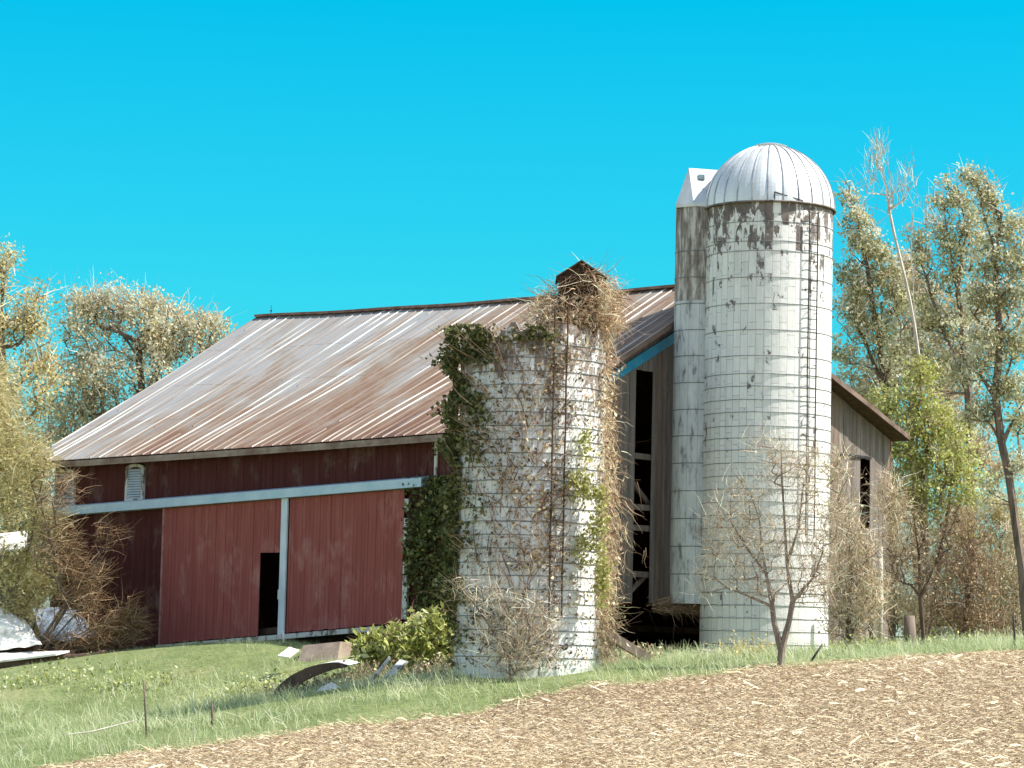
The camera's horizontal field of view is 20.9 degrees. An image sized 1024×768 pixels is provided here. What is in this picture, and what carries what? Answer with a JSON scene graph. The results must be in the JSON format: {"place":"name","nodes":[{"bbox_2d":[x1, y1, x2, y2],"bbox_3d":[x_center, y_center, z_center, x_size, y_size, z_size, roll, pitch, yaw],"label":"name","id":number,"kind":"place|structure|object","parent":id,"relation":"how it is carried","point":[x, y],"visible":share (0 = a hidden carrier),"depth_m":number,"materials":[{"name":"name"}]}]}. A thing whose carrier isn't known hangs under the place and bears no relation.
{"place":"outdoors","nodes":[
{"label":"outdoors","id":0,"kind":"place"},
{"bbox_2d":[0,626,1023,767],"bbox_3d":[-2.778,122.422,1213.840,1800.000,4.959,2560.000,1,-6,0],"label":"ground","id":1,"kind":"structure","parent":0,"point":[28,692],"depth_m":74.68,"materials":[{"name":"green plant"}]},
{"bbox_2d":[0,531,27,615],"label":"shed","id":2,"kind":"structure","parent":1,"relation":"on","point":[14,537],"depth_m":90.75,"materials":[{"name":"white"}]},
{"bbox_2d":[0,431,58,639],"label":"shrub","id":3,"kind":"object","parent":1,"relation":"on","point":[35,630],"visible":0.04,"depth_m":103.75,"materials":[{"name":"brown plant"}]},
{"bbox_2d":[0,326,74,631],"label":"willow","id":4,"kind":"object","parent":1,"relation":"on","point":[4,524],"visible":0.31,"depth_m":94.88,"materials":[{"name":"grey plant"}]},
{"bbox_2d":[0,233,85,528],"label":"tree","id":5,"kind":"object","parent":1,"relation":"on","point":[25,323],"visible":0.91,"depth_m":112.50,"materials":[{"name":"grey plant"}]},
{"bbox_2d":[0,356,89,628],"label":"shrub","id":6,"kind":"object","parent":1,"relation":"on","point":[28,582],"visible":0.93,"depth_m":89.53,"materials":[{"name":"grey plant"}]},
{"bbox_2d":[0,642,94,653],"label":"rubble heap","id":7,"kind":"object","parent":1,"relation":"on","point":[27,649],"visible":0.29,"depth_m":88.56,"materials":[{"name":"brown wood"}]},
{"bbox_2d":[0,648,110,668],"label":"log","id":8,"kind":"object","parent":1,"relation":"on","point":[8,664],"visible":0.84,"depth_m":87.76,"materials":[{"name":"brown wood"}]},
{"bbox_2d":[0,650,69,661],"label":"plank","id":9,"kind":"object","parent":8,"relation":"on","point":[7,657],"visible":1,"depth_m":87.72,"materials":[{"name":"white wood"}]},
{"bbox_2d":[0,653,163,692],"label":"weed clump","id":10,"kind":"object","parent":1,"relation":"on","point":[40,681],"visible":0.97,"depth_m":81.48,"materials":[{"name":"green plant"}]},
{"bbox_2d":[17,456,162,657],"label":"brush pile","id":11,"kind":"object","parent":1,"relation":"on","point":[123,619],"visible":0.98,"depth_m":88.63,"materials":[{"name":"brown plant"}]},
{"bbox_2d":[0,607,41,650],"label":"tarpaulin","id":12,"kind":"object","parent":11,"relation":"on","point":[17,634],"visible":1,"depth_m":88.40,"materials":[{"name":"white plastic"}]},
{"bbox_2d":[33,607,96,642],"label":"sheet metal","id":13,"kind":"object","parent":11,"relation":"on","point":[51,618],"visible":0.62,"depth_m":89.53,"materials":[{"name":"silver metal"}]},
{"bbox_2d":[67,720,136,734],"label":"branch","id":14,"kind":"object","parent":1,"relation":"on","point":[101,728],"visible":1,"depth_m":65.81,"materials":[{"name":"beige plant"}]},
{"bbox_2d":[21,272,244,482],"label":"tree","id":15,"kind":"object","parent":1,"relation":"on","point":[158,338],"visible":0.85,"depth_m":116.29,"materials":[{"name":"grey plant"}]},
{"bbox_2d":[66,658,213,696],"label":"weed clump","id":16,"kind":"object","parent":1,"relation":"on","point":[121,680],"visible":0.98,"depth_m":79.53,"materials":[{"name":"green plant"}]},
{"bbox_2d":[143,680,147,739],"bbox_3d":[-8.520,7.639,64.542,0.177,1.533,0.051,1,-6,0],"label":"stake","id":17,"kind":"object","parent":1,"relation":"on","point":[145,713],"visible":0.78,"depth_m":64.53,"materials":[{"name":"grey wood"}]},
{"bbox_2d":[211,703,212,724],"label":"stake","id":18,"kind":"object","parent":1,"relation":"on","point":[212,713],"visible":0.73,"depth_m":65.51,"materials":[{"name":"brown wood"}]},
{"bbox_2d":[196,667,323,702],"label":"weed clump","id":19,"kind":"object","parent":1,"relation":"on","point":[245,687],"visible":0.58,"depth_m":76.47,"materials":[{"name":"green plant"}]},
{"bbox_2d":[278,647,298,657],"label":"board","id":20,"kind":"object","parent":1,"relation":"on","point":[288,652],"visible":1,"depth_m":78.61,"materials":[{"name":"white wood"}]},
{"bbox_2d":[274,660,359,697],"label":"sheet metal","id":21,"kind":"object","parent":1,"relation":"on","point":[301,676],"visible":0.88,"depth_m":73.21,"materials":[{"name":"black metal"}]},
{"bbox_2d":[260,660,377,697],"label":"weed clump","id":22,"kind":"object","parent":1,"relation":"on","point":[324,679],"visible":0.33,"depth_m":73.55,"materials":[{"name":"green plant"}]},
{"bbox_2d":[299,642,352,661],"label":"concrete block","id":23,"kind":"object","parent":1,"relation":"on","point":[328,650],"depth_m":80.13,"materials":[{"name":"beige concrete"}]},
{"bbox_2d":[316,682,340,691],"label":"board","id":24,"kind":"object","parent":1,"relation":"on","point":[332,685],"visible":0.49,"depth_m":71.78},
{"bbox_2d":[322,653,421,682],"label":"weed clump","id":25,"kind":"object","parent":1,"relation":"on","point":[364,671],"visible":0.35,"depth_m":74.63,"materials":[{"name":"green plant"}]},
{"bbox_2d":[370,656,390,682],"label":"board","id":26,"kind":"object","parent":1,"relation":"on","point":[386,661],"visible":0.64,"depth_m":72.86,"materials":[{"name":"white paint"}]},
{"bbox_2d":[381,659,407,679],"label":"board","id":27,"kind":"object","parent":1,"relation":"on","point":[399,665],"visible":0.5,"depth_m":73.02,"materials":[{"name":"white paint"}]},
{"bbox_2d":[345,600,453,671],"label":"bush","id":28,"kind":"object","parent":1,"relation":"on","point":[417,636],"visible":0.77,"depth_m":75.24,"materials":[{"name":"green plant"}]},
{"bbox_2d":[357,651,453,678],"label":"weed clump","id":29,"kind":"object","parent":1,"relation":"on","point":[429,664],"visible":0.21,"depth_m":73.14,"materials":[{"name":"plant"}]},
{"bbox_2d":[25,284,909,651],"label":"barn","id":30,"kind":"structure","parent":1,"relation":"on","point":[257,470],"depth_m":90.79,"materials":[{"name":"metal"}]},
{"bbox_2d":[158,499,281,644],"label":"sliding door","id":31,"kind":"structure","parent":30,"relation":"in","point":[211,554],"depth_m":89.71,"materials":[{"name":"red paint"}]},
{"bbox_2d":[286,490,410,632],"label":"sliding door","id":32,"kind":"structure","parent":30,"relation":"in","point":[346,567],"depth_m":85.70,"materials":[{"name":"red paint"}]},
{"bbox_2d":[399,474,452,622],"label":"ivy","id":33,"kind":"object","parent":30,"relation":"attached to","point":[425,511],"visible":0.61,"depth_m":83.35,"materials":[{"name":"green plant"}]},
{"bbox_2d":[439,554,579,682],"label":"bare bush","id":34,"kind":"object","parent":1,"relation":"on","point":[511,663],"visible":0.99,"depth_m":68.41,"materials":[{"name":"brown plant"}]},
{"bbox_2d":[453,260,606,678],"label":"silo","id":35,"kind":"object","parent":1,"relation":"on","point":[581,628],"visible":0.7,"depth_m":69.49,"materials":[{"name":"concrete"}]},
{"bbox_2d":[409,294,597,668],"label":"ivy","id":36,"kind":"object","parent":35,"relation":"attached to","point":[451,360],"visible":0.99,"depth_m":70.00,"materials":[{"name":"green plant"}]},
{"bbox_2d":[440,248,650,669],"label":"vine","id":37,"kind":"object","parent":35,"relation":"attached to","point":[611,298],"visible":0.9,"depth_m":69.81,"materials":[{"name":"brown plant"}]},
{"bbox_2d":[600,646,618,667],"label":"clump","id":38,"kind":"object","parent":1,"relation":"on","point":[609,657],"visible":0.03,"depth_m":72.36,"materials":[{"name":"beige plant"}]},
{"bbox_2d":[610,641,680,661],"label":"weed clump","id":39,"kind":"object","parent":1,"relation":"on","point":[650,652],"visible":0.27,"depth_m":76.65,"materials":[{"name":"beige plant"}]},
{"bbox_2d":[696,649,721,657],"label":"branch","id":40,"kind":"object","parent":1,"relation":"on","point":[706,651],"visible":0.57,"depth_m":75.14,"materials":[{"name":"beige plant"}]},
{"bbox_2d":[690,629,789,658],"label":"weed clump","id":41,"kind":"object","parent":1,"relation":"on","point":[751,646],"visible":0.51,"depth_m":75.53,"materials":[{"name":"green plant"}]},
{"bbox_2d":[669,142,835,652],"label":"silo","id":42,"kind":"object","parent":1,"relation":"on","point":[752,332],"visible":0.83,"depth_m":85.36,"materials":[{"name":"concrete"}]},
{"bbox_2d":[644,592,699,634],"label":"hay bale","id":43,"kind":"object","parent":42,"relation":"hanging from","point":[673,608],"visible":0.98,"depth_m":86.26},
{"bbox_2d":[673,415,866,665],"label":"tree","id":44,"kind":"object","parent":1,"relation":"on","point":[781,643],"visible":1,"depth_m":69.71,"materials":[{"name":"brown plant"}]},
{"bbox_2d":[810,644,822,660],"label":"stake","id":45,"kind":"object","parent":1,"relation":"on","point":[816,653],"visible":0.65,"depth_m":70.67,"materials":[{"name":"metal"}]},
{"bbox_2d":[802,431,905,646],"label":"shrub","id":46,"kind":"object","parent":1,"relation":"on","point":[848,622],"visible":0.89,"depth_m":81.73,"materials":[{"name":"grey plant"}]},
{"bbox_2d":[785,633,940,653],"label":"weed clump","id":47,"kind":"object","parent":1,"relation":"on","point":[869,644],"visible":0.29,"depth_m":79.00,"materials":[{"name":"green plant"}]},
{"bbox_2d":[829,171,925,641],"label":"poplar","id":48,"kind":"object","parent":1,"relation":"on","point":[860,322],"visible":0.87,"depth_m":110.71,"materials":[{"name":"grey plant"}]},
{"bbox_2d":[876,546,882,643],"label":"post","id":49,"kind":"object","parent":1,"relation":"on","point":[879,619],"visible":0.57,"depth_m":84.21,"materials":[{"name":"grey wood"}]},
{"bbox_2d":[854,451,942,640],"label":"shrub","id":50,"kind":"object","parent":1,"relation":"on","point":[901,604],"visible":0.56,"depth_m":90.80,"materials":[{"name":"brown plant"}]},
{"bbox_2d":[855,124,944,640],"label":"bare tree","id":51,"kind":"object","parent":1,"relation":"on","point":[887,195],"visible":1,"depth_m":105.11,"materials":[{"name":"beige plant"}]},
{"bbox_2d":[902,616,916,647],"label":"post","id":52,"kind":"object","parent":1,"relation":"on","point":[909,625],"visible":0.65,"depth_m":82.58,"materials":[{"name":"beige wood"}]},
{"bbox_2d":[866,483,982,643],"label":"tree","id":53,"kind":"object","parent":1,"relation":"on","point":[920,592],"visible":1,"depth_m":79.87,"materials":[{"name":"brown plant"}]},
{"bbox_2d":[832,238,1023,639],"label":"tree","id":54,"kind":"object","parent":1,"relation":"on","point":[983,440],"visible":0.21,"depth_m":122.38,"materials":[{"name":"plant"}]},
{"bbox_2d":[863,342,1001,641],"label":"tree","id":55,"kind":"object","parent":1,"relation":"on","point":[939,434],"visible":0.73,"depth_m":104.00,"materials":[{"name":"green plant"}]},
{"bbox_2d":[859,628,1016,649],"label":"weed clump","id":56,"kind":"object","parent":1,"relation":"on","point":[951,637],"visible":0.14,"depth_m":80.54,"materials":[{"name":"green plant"}]},
{"bbox_2d":[884,167,1002,631],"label":"poplar","id":57,"kind":"object","parent":1,"relation":"on","point":[938,318],"visible":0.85,"depth_m":108.84,"materials":[{"name":"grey plant"}]},
{"bbox_2d":[890,477,1023,639],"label":"shrub","id":58,"kind":"object","parent":1,"relation":"on","point":[1000,514],"visible":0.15,"depth_m":105.67,"materials":[{"name":"brown plant"}]},
{"bbox_2d":[903,491,1018,640],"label":"shrub","id":59,"kind":"object","parent":1,"relation":"on","point":[968,585],"visible":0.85,"depth_m":89.64,"materials":[{"name":"brown plant"}]},
{"bbox_2d":[938,155,1023,636],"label":"poplar","id":60,"kind":"object","parent":1,"relation":"on","point":[982,295],"visible":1,"depth_m":80.41,"materials":[{"name":"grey plant"}]},
{"bbox_2d":[976,511,1023,638],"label":"shrub","id":61,"kind":"object","parent":1,"relation":"on","point":[1013,589],"visible":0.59,"depth_m":90.65,"materials":[{"name":"brown plant"}]},
{"bbox_2d":[1013,612,1015,643],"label":"stake","id":62,"kind":"object","parent":1,"relation":"on","point":[1014,635],"visible":0.68,"depth_m":73.73,"materials":[{"name":"metal"}]},
{"bbox_2d":[0,0,1023,640],"label":"sky","id":63,"kind":"structure","parent":0,"point":[254,156],"materials":[{"name":"blue"}]},
{"bbox_2d":[31,647,1023,767],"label":"field","id":64,"kind":"structure","parent":0,"point":[592,689],"depth_m":60.16,"materials":[{"name":"beige plant"}]},
{"bbox_2d":[604,627,651,661],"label":"beam","id":65,"kind":"structure","parent":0,"point":[639,651],"depth_m":74.02,"materials":[{"name":"wood"}]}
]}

